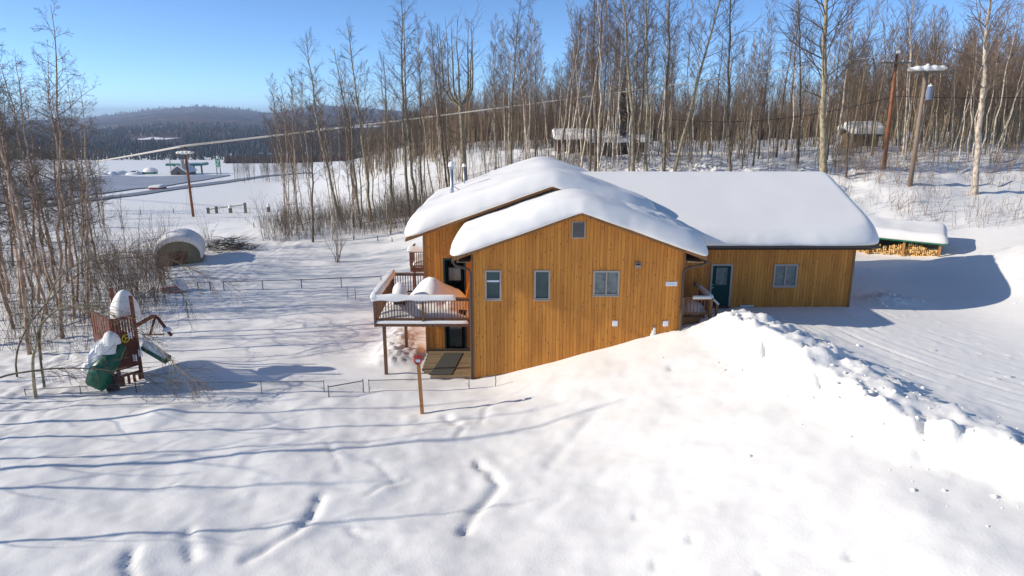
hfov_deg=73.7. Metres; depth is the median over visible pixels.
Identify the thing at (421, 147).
bare birch
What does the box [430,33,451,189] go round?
bare birch
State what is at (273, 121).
bare birch
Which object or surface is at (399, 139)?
birch thicket
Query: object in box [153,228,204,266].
garden shed
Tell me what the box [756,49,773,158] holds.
bare birch
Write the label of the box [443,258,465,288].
door
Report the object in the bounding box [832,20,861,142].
bare birch
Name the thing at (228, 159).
brown wood
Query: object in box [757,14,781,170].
bare birch
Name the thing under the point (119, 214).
bare shrub
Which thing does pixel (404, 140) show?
bare aspen
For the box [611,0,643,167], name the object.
bare birch
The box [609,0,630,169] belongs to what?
bare birch
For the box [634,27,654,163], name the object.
bare birch
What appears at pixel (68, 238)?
bare birch
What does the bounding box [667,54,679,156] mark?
bare birch
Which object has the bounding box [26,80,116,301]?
bare birch
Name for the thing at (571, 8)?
bare birch
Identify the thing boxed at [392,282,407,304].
covered grill
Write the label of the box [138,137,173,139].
hillside clearing
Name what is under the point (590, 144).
bare birch
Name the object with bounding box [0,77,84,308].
bare birch
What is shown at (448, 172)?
bare birch
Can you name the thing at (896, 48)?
bare birch
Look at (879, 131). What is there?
cabin
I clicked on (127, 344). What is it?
play set
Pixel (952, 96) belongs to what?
bare birch
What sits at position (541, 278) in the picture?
window
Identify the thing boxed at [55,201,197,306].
undergrowth
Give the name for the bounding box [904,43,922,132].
bare birch
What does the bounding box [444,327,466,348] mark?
door
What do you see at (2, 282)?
bare birch
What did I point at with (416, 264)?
balcony
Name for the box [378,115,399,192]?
bare birch
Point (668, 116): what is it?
bare birch
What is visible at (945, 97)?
service cable
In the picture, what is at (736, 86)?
bare birch
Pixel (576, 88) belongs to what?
bare birch
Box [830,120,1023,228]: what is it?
hillside brush
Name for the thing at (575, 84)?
bare birch
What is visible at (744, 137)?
bare birch
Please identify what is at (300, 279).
chain link fence
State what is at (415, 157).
bare birch
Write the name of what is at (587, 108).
bare birch
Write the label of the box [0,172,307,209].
valley road
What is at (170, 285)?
buried frame
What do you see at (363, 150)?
bare aspen
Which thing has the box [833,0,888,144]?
bare birch
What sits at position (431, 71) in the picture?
bare birch
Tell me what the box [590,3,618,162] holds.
bare birch
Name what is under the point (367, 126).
bare birch
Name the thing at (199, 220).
weeds
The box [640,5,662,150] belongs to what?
bare birch
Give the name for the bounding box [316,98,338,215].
bare birch
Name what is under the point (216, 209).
rail fence
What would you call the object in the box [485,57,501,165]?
bare birch
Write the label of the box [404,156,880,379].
timber house
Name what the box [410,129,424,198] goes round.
bare birch
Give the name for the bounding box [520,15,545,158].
bare birch
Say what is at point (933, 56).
bare birch
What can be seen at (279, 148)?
bare birch
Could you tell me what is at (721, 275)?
door
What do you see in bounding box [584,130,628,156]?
house
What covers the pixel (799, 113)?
bare birch
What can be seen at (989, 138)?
bare birch
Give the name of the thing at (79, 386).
chain link fence
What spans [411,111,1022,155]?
brown wood
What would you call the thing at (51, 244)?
bare birch
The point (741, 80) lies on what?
bare birch
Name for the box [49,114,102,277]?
bare birch
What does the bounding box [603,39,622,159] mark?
bare birch
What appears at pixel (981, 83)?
bare birch
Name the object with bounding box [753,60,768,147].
bare birch
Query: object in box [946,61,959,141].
bare birch
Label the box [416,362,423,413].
wooden post
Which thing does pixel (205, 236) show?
bare shrub
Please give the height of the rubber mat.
0.020 m
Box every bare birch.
[0,1,109,338]
[0,28,79,354]
[0,46,58,303]
[0,51,83,279]
[0,64,68,314]
[0,71,47,293]
[0,73,28,265]
[0,75,44,299]
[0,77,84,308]
[0,84,54,308]
[0,91,46,286]
[0,97,49,306]
[0,112,46,272]
[0,117,20,235]
[0,156,39,327]
[1,83,78,262]
[2,87,83,290]
[17,196,49,315]
[21,49,76,266]
[22,67,100,282]
[23,79,98,318]
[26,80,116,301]
[29,207,69,279]
[33,76,115,316]
[44,76,114,268]
[44,124,93,239]
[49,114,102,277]
[51,114,119,290]
[52,192,112,315]
[90,175,113,247]
[118,189,132,259]
[262,72,292,212]
[262,115,288,214]
[267,93,290,210]
[268,95,297,228]
[271,110,288,198]
[274,82,305,229]
[275,69,308,218]
[276,94,301,206]
[277,141,291,210]
[279,73,306,232]
[288,68,323,215]
[288,106,310,205]
[288,133,299,229]
[292,90,332,241]
[302,101,340,239]
[309,66,339,209]
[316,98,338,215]
[324,133,338,222]
[329,63,363,227]
[332,68,369,214]
[333,90,347,202]
[333,98,366,206]
[335,105,350,207]
[336,79,357,226]
[338,122,356,239]
[341,128,360,211]
[345,138,356,215]
[348,88,375,227]
[352,59,376,214]
[355,106,378,218]
[359,113,371,211]
[373,53,409,234]
[373,115,385,214]
[375,96,391,226]
[376,113,394,222]
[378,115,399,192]
[380,89,405,217]
[390,12,439,194]
[397,49,440,204]
[409,57,433,200]
[409,107,422,209]
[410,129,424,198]
[414,122,422,192]
[415,100,430,199]
[421,21,463,186]
[422,30,452,188]
[423,21,463,185]
[426,91,448,187]
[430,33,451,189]
[430,56,448,163]
[431,59,448,161]
[440,44,457,179]
[480,12,509,169]
[480,44,505,168]
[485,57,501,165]
[491,28,515,165]
[493,18,532,164]
[494,21,517,164]
[502,0,540,159]
[506,23,530,155]
[507,29,533,158]
[511,16,549,158]
[513,49,534,158]
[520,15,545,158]
[523,53,548,156]
[525,26,548,151]
[534,57,554,156]
[549,12,595,160]
[549,65,563,158]
[550,57,569,158]
[550,63,565,161]
[553,9,591,160]
[557,13,585,161]
[559,54,568,145]
[563,18,598,162]
[564,0,586,167]
[565,6,587,157]
[566,11,591,166]
[572,1,611,164]
[574,0,606,170]
[577,0,617,170]
[578,57,591,161]
[579,4,601,137]
[580,0,615,167]
[581,3,603,131]
[581,25,607,142]
[582,0,622,171]
[583,45,590,157]
[587,43,602,133]
[588,0,623,170]
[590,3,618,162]
[594,0,630,169]
[600,28,618,166]
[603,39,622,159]
[605,59,615,151]
[607,29,623,152]
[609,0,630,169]
[609,23,630,157]
[610,0,641,157]
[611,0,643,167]
[611,37,628,167]
[616,1,644,166]
[618,0,650,170]
[620,42,650,149]
[622,21,638,120]
[624,56,639,139]
[628,69,643,157]
[630,0,662,163]
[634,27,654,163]
[634,57,648,144]
[636,7,659,166]
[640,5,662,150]
[648,63,658,154]
[654,0,680,168]
[655,27,676,156]
[658,27,683,152]
[660,28,677,158]
[662,14,686,156]
[663,82,683,152]
[664,0,706,159]
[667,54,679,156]
[688,2,716,161]
[702,65,719,150]
[707,29,726,154]
[714,27,739,148]
[715,57,730,164]
[722,35,746,153]
[731,36,757,168]
[731,48,754,158]
[732,35,752,150]
[736,28,760,154]
[739,28,766,167]
[740,55,753,151]
[744,0,778,157]
[748,38,765,154]
[749,37,772,151]
[749,53,775,165]
[751,52,765,152]
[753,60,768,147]
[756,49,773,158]
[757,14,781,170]
[772,10,810,149]
[776,0,809,157]
[778,1,807,163]
[781,0,818,162]
[792,18,820,135]
[814,29,835,143]
[818,13,852,146]
[826,20,859,159]
[831,0,867,167]
[831,54,851,149]
[832,12,853,148]
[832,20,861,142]
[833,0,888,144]
[833,46,856,159]
[883,23,909,166]
[885,0,929,159]
[889,43,907,142]
[890,61,912,145]
[895,0,934,154]
[895,43,919,143]
[898,13,933,147]
[902,17,933,162]
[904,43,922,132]
[911,5,939,150]
[915,44,939,152]
[922,6,951,151]
[929,53,946,152]
[930,16,953,160]
[933,0,1023,195]
[936,56,966,153]
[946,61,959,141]
[947,41,966,155]
[950,0,1010,162]
[950,46,972,140]
[956,16,982,159]
[958,12,988,160]
[959,29,981,150]
[968,18,1000,155]
[981,4,1017,153]
[983,19,1013,154]
[983,22,1002,115]
[987,0,1023,162]
[987,30,1000,146]
[989,23,1005,143]
[993,44,1023,162]
[995,49,1023,154]
[996,54,1016,152]
[1015,45,1023,144]
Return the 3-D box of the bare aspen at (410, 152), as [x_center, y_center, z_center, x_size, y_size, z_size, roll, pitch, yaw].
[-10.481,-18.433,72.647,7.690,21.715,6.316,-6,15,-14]
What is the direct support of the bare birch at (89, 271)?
on the snowy ground
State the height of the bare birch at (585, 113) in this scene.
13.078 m
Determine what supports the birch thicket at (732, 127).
on the snowy ground
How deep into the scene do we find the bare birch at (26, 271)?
44.93 m
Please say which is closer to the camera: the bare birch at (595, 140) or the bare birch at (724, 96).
the bare birch at (595, 140)
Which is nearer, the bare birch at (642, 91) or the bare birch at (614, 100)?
the bare birch at (614, 100)
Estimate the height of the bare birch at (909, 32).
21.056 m
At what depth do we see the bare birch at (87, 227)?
40.09 m
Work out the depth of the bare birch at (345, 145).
61.99 m
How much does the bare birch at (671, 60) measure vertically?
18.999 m
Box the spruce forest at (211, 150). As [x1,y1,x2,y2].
[0,120,418,159]
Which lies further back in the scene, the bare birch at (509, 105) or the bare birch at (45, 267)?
the bare birch at (509, 105)
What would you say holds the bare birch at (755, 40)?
on the snowy ground
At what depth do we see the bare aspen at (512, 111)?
67.08 m
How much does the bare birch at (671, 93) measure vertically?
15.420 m
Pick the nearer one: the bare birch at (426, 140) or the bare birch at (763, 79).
the bare birch at (426, 140)
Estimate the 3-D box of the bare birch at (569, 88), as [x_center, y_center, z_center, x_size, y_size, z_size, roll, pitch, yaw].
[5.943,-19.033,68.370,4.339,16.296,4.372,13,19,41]
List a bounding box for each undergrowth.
[0,230,172,352]
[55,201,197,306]
[236,172,454,241]
[453,121,869,191]
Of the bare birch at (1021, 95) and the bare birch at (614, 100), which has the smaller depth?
the bare birch at (614, 100)
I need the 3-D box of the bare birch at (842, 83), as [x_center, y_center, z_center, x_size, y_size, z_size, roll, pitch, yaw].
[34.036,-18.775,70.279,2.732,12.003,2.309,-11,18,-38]
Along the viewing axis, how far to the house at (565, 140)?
94.12 m
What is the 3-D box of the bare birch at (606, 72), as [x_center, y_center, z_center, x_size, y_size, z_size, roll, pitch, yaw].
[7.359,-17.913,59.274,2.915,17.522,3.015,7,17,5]
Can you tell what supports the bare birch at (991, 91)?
on the snowy ground
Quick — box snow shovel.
[459,284,468,315]
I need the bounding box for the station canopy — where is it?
[165,162,208,173]
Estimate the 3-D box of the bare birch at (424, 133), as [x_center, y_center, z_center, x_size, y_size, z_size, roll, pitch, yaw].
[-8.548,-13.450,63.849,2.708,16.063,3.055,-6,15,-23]
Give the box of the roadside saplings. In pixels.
[232,149,311,182]
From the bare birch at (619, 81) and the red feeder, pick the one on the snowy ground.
the bare birch at (619, 81)
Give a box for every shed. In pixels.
[148,184,166,189]
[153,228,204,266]
[627,134,651,152]
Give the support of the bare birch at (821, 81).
on the snowy ground
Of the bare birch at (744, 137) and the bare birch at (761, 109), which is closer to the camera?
the bare birch at (744, 137)
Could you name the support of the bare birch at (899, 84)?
on the snowy ground
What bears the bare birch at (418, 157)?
on the snowy ground
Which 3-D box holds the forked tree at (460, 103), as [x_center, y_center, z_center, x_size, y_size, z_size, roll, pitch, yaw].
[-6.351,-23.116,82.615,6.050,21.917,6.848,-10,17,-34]
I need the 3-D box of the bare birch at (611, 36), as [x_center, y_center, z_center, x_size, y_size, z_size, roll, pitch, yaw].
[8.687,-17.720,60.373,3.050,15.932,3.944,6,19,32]
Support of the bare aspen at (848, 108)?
on the snowy ground
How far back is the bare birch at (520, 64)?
83.54 m
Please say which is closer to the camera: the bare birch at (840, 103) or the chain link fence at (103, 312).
the chain link fence at (103, 312)
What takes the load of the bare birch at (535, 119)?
on the snowy ground
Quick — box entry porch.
[682,285,718,324]
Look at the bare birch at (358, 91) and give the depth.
67.06 m
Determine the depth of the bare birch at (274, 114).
77.58 m
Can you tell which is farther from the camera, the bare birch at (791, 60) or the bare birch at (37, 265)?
the bare birch at (791, 60)
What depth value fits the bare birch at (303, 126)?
62.95 m
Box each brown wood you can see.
[223,153,361,162]
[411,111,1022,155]
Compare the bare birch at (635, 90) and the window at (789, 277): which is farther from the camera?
the bare birch at (635, 90)
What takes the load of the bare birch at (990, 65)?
on the snowy ground
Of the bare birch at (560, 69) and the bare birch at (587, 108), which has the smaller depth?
the bare birch at (560, 69)
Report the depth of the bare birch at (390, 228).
61.38 m
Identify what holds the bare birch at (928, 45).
on the snowy ground
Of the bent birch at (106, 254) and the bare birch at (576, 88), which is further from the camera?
the bare birch at (576, 88)
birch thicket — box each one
[0,147,107,249]
[355,81,477,177]
[422,69,874,161]
[428,61,861,188]
[838,1,1023,156]
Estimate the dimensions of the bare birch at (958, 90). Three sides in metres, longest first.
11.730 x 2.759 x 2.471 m
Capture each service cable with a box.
[672,96,894,121]
[896,96,1023,97]
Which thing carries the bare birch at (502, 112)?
on the snowy ground
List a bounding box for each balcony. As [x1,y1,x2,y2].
[370,269,469,374]
[407,243,423,288]
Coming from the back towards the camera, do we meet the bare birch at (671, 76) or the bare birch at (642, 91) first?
the bare birch at (671, 76)
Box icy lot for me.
[0,174,228,201]
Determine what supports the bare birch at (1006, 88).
on the snowy ground
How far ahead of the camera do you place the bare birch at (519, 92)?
61.16 m
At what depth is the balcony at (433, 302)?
30.82 m
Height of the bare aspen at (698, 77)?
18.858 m
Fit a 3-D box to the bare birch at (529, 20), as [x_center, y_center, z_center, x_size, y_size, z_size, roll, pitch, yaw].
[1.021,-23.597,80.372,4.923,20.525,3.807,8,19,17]
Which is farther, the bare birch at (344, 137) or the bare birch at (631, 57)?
the bare birch at (631, 57)
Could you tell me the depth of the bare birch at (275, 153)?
80.86 m
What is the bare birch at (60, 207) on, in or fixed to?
on the snowy ground
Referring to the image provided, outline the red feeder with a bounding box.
[414,352,421,364]
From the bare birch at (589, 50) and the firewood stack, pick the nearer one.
the firewood stack
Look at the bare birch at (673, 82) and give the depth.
78.07 m
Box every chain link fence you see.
[24,380,324,394]
[63,288,153,326]
[223,276,381,289]
[368,378,469,391]
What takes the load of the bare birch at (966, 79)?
on the snowy ground
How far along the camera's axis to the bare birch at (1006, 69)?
62.56 m
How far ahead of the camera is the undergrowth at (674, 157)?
68.42 m
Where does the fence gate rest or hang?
on the snowy ground
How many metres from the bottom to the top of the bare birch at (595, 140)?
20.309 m
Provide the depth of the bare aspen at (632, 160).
58.01 m
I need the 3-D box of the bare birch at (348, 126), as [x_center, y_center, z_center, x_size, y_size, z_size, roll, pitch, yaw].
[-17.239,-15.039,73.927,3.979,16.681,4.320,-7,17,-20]
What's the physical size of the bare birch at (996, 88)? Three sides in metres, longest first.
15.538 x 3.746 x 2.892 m
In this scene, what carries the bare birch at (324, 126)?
on the snowy ground
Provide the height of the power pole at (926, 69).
9.990 m
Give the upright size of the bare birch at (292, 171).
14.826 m
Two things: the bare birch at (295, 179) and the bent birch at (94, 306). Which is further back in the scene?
the bare birch at (295, 179)
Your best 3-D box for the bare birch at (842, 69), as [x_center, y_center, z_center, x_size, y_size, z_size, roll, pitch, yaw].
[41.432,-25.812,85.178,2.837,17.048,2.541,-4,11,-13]
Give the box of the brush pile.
[205,234,267,253]
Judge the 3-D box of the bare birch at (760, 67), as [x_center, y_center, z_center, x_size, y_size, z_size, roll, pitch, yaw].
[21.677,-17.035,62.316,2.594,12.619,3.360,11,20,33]
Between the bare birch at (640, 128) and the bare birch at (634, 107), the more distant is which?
the bare birch at (634, 107)
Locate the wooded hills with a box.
[3,105,773,153]
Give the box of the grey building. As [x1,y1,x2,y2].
[169,164,196,174]
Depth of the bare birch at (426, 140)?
76.76 m
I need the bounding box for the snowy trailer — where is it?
[142,167,157,173]
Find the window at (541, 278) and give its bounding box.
[534,270,549,300]
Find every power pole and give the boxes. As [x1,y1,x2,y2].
[175,146,195,216]
[881,50,911,169]
[907,64,947,186]
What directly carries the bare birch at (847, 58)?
on the snowy ground
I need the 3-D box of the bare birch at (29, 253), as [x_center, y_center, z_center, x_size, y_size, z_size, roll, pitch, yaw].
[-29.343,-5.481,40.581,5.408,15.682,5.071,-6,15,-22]
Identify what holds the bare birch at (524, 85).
on the snowy ground
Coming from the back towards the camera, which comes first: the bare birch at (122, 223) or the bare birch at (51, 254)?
the bare birch at (122, 223)
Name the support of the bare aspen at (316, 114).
on the snowy ground
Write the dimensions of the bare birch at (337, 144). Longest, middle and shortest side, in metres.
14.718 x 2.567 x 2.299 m
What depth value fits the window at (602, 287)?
29.57 m
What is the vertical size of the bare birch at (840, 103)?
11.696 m
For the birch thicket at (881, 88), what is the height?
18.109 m
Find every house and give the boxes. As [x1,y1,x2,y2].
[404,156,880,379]
[551,128,597,154]
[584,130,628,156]
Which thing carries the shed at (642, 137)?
on the snowy ground
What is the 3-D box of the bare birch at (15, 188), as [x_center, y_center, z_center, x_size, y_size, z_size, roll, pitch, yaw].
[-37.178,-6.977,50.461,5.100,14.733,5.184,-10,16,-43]
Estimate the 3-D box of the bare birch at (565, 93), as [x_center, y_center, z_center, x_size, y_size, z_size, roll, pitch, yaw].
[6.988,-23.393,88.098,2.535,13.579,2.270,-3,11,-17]
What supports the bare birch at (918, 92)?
on the snowy ground
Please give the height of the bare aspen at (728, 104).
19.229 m
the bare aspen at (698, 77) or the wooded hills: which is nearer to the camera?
the bare aspen at (698, 77)
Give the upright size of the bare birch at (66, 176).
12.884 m
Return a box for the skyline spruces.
[50,103,360,119]
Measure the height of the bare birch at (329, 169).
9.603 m
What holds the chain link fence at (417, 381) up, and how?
on the snowy ground
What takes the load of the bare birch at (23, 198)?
on the snowy ground
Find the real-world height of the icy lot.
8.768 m
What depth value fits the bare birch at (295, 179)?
67.52 m
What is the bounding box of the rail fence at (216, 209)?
[206,203,246,213]
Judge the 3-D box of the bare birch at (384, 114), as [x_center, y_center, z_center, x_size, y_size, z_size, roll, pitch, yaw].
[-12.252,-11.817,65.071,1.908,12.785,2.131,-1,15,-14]
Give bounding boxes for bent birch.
[0,265,86,397]
[0,343,209,404]
[15,245,212,376]
[37,282,227,404]
[40,230,250,359]
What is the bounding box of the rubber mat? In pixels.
[430,353,461,374]
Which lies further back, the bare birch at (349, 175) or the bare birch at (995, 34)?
the bare birch at (349, 175)
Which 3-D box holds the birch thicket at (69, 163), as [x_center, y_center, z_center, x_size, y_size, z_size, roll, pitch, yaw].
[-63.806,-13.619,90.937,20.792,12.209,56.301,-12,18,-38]
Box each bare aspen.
[286,26,344,220]
[321,21,390,220]
[323,46,367,212]
[365,0,426,214]
[373,51,399,206]
[378,7,444,208]
[496,0,534,163]
[587,0,661,170]
[601,0,669,170]
[646,0,694,170]
[673,0,747,171]
[706,0,763,170]
[766,0,883,173]
[832,27,866,177]
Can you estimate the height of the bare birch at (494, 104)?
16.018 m
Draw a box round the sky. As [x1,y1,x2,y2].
[0,0,1023,117]
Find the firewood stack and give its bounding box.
[856,242,937,255]
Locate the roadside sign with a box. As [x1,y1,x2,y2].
[215,159,220,174]
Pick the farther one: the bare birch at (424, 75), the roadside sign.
the roadside sign
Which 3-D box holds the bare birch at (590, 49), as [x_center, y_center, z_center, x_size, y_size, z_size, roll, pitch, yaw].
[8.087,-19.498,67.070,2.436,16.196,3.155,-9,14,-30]
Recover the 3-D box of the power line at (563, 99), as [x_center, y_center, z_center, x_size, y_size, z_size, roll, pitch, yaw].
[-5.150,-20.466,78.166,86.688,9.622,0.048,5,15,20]
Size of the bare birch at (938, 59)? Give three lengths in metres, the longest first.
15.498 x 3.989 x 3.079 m
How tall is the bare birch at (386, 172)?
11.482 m
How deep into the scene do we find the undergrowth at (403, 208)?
67.96 m
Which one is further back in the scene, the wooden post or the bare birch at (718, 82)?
the bare birch at (718, 82)
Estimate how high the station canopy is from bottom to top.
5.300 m
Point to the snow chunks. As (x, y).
(865, 392)
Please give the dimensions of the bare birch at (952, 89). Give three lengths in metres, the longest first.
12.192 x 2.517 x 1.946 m
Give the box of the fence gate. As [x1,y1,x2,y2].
[327,379,363,396]
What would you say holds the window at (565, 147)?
in the house at (565, 140)
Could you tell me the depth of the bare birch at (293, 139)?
64.36 m
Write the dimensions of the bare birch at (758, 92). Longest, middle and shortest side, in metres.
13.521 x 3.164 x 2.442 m
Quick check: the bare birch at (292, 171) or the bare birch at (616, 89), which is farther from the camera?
the bare birch at (616, 89)
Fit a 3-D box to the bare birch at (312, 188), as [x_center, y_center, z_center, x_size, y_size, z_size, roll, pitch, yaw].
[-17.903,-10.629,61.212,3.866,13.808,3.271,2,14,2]
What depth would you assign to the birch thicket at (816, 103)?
112.04 m
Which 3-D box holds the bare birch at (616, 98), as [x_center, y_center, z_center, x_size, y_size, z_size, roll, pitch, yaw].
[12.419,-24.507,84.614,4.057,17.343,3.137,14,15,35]
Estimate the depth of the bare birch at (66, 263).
48.91 m
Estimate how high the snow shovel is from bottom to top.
1.625 m
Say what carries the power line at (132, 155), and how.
attached to the power pole at (185, 153)
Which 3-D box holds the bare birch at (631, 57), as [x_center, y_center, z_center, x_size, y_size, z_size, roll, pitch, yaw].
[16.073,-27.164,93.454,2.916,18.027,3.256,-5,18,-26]
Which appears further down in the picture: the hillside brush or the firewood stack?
the firewood stack
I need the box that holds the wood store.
[867,216,947,256]
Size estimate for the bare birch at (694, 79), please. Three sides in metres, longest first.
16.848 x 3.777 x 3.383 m
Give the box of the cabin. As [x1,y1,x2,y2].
[837,121,883,147]
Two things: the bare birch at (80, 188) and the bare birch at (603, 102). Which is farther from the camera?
the bare birch at (603, 102)
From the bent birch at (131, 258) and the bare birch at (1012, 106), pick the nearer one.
the bent birch at (131, 258)
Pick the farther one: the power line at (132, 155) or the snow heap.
the snow heap
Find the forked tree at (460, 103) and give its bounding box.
[429,1,488,181]
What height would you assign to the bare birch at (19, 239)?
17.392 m
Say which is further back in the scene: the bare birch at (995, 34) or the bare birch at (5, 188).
the bare birch at (995, 34)
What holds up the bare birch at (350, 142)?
on the snowy ground
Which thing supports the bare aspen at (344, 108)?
on the snowy ground
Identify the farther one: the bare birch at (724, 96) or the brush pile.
the bare birch at (724, 96)
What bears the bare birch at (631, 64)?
on the snowy ground
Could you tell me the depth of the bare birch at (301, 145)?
71.57 m
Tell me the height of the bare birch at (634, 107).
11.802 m
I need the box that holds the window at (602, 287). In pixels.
[592,270,619,296]
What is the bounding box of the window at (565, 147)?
[564,142,572,148]
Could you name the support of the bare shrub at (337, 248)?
on the snowy ground
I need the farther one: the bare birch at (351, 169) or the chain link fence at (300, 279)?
the bare birch at (351, 169)
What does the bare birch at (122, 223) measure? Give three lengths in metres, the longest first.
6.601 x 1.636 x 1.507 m
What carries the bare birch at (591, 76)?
on the snowy ground
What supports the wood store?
on the snowy ground
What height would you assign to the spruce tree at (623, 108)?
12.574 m
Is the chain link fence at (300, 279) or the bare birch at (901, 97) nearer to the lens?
the chain link fence at (300, 279)
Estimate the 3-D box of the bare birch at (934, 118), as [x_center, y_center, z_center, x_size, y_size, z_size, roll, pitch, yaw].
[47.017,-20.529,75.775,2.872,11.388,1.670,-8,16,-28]
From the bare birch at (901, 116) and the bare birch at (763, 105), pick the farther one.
the bare birch at (901, 116)
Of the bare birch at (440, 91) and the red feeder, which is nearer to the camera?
the red feeder
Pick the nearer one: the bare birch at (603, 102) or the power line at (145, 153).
the bare birch at (603, 102)
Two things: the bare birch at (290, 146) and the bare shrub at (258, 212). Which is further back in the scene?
the bare birch at (290, 146)
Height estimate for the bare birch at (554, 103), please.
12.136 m
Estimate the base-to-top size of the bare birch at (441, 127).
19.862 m
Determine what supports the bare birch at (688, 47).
on the snowy ground
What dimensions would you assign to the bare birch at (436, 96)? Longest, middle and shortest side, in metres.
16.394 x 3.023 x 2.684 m
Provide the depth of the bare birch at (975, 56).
66.45 m
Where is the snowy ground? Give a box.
[0,118,1023,575]
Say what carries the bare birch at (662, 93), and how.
on the snowy ground
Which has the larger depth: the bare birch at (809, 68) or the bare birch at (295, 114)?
the bare birch at (809, 68)
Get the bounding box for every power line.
[39,146,180,170]
[43,144,186,169]
[93,146,182,162]
[184,53,900,145]
[185,55,887,146]
[188,84,673,144]
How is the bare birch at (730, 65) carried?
on the snowy ground
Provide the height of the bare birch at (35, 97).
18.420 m
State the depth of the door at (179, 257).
55.78 m
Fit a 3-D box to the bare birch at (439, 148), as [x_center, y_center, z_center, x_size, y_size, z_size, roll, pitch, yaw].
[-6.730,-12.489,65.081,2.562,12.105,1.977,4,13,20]
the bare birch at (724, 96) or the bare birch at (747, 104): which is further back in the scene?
the bare birch at (747, 104)
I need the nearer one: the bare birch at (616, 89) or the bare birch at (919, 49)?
the bare birch at (919, 49)
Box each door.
[169,251,187,265]
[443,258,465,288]
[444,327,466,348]
[709,264,732,306]
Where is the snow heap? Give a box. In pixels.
[80,170,144,174]
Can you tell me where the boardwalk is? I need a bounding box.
[422,349,470,378]
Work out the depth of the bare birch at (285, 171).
71.75 m
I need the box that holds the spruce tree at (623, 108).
[610,67,637,153]
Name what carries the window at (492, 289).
in the timber house at (548, 260)
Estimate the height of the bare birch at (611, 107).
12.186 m
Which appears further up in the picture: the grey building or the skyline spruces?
the skyline spruces
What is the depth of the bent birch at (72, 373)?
28.53 m
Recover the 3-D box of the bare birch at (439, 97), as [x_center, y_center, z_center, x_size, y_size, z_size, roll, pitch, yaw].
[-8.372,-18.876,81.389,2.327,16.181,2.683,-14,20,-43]
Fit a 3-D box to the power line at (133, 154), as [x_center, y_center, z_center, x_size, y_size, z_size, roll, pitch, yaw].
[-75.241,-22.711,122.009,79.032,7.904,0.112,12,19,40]
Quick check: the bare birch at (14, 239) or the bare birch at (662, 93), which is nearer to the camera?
the bare birch at (14, 239)
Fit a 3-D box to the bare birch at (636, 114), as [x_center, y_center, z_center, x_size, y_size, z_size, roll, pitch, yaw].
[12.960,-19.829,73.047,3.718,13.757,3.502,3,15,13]
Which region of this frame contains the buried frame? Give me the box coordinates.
[161,279,188,293]
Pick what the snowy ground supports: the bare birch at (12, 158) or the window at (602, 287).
the bare birch at (12, 158)
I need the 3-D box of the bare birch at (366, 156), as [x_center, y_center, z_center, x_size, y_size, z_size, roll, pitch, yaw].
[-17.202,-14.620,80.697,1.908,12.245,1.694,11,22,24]
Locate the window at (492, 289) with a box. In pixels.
[485,270,501,300]
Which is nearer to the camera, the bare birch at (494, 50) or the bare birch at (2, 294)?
the bare birch at (2, 294)
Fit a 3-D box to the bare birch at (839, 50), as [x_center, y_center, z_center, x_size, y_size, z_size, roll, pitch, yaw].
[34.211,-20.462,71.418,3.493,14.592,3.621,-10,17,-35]
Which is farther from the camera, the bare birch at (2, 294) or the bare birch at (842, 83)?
the bare birch at (842, 83)
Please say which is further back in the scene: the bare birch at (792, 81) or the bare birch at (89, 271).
the bare birch at (792, 81)
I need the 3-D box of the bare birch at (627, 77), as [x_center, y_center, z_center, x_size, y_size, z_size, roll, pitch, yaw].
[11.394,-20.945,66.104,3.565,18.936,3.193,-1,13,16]
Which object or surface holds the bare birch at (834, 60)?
on the snowy ground
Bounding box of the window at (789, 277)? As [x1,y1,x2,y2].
[772,264,798,287]
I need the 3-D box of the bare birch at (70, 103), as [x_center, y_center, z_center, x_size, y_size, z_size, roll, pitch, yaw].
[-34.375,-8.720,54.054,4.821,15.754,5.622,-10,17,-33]
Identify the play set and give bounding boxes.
[81,288,172,391]
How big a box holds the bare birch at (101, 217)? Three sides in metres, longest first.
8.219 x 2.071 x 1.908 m
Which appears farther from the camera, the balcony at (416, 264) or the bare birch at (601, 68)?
the bare birch at (601, 68)
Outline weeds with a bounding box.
[96,203,291,230]
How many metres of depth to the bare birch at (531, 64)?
69.34 m
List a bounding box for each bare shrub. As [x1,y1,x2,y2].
[111,197,128,228]
[193,212,216,245]
[249,196,267,225]
[319,211,353,262]
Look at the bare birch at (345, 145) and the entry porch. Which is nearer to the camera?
the entry porch
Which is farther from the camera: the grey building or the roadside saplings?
the grey building
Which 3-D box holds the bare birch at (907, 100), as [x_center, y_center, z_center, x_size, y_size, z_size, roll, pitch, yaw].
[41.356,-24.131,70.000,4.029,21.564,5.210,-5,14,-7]
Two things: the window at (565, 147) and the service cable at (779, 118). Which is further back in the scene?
the window at (565, 147)
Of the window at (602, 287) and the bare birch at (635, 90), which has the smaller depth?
the window at (602, 287)
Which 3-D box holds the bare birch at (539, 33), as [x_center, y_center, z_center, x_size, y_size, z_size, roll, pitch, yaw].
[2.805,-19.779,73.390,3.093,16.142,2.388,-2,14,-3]
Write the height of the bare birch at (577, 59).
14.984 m
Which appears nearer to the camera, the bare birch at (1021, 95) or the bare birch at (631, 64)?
the bare birch at (631, 64)
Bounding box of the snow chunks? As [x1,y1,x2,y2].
[661,269,1023,526]
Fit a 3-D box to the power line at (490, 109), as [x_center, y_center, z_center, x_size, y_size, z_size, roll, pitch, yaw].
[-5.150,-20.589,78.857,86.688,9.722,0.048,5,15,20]

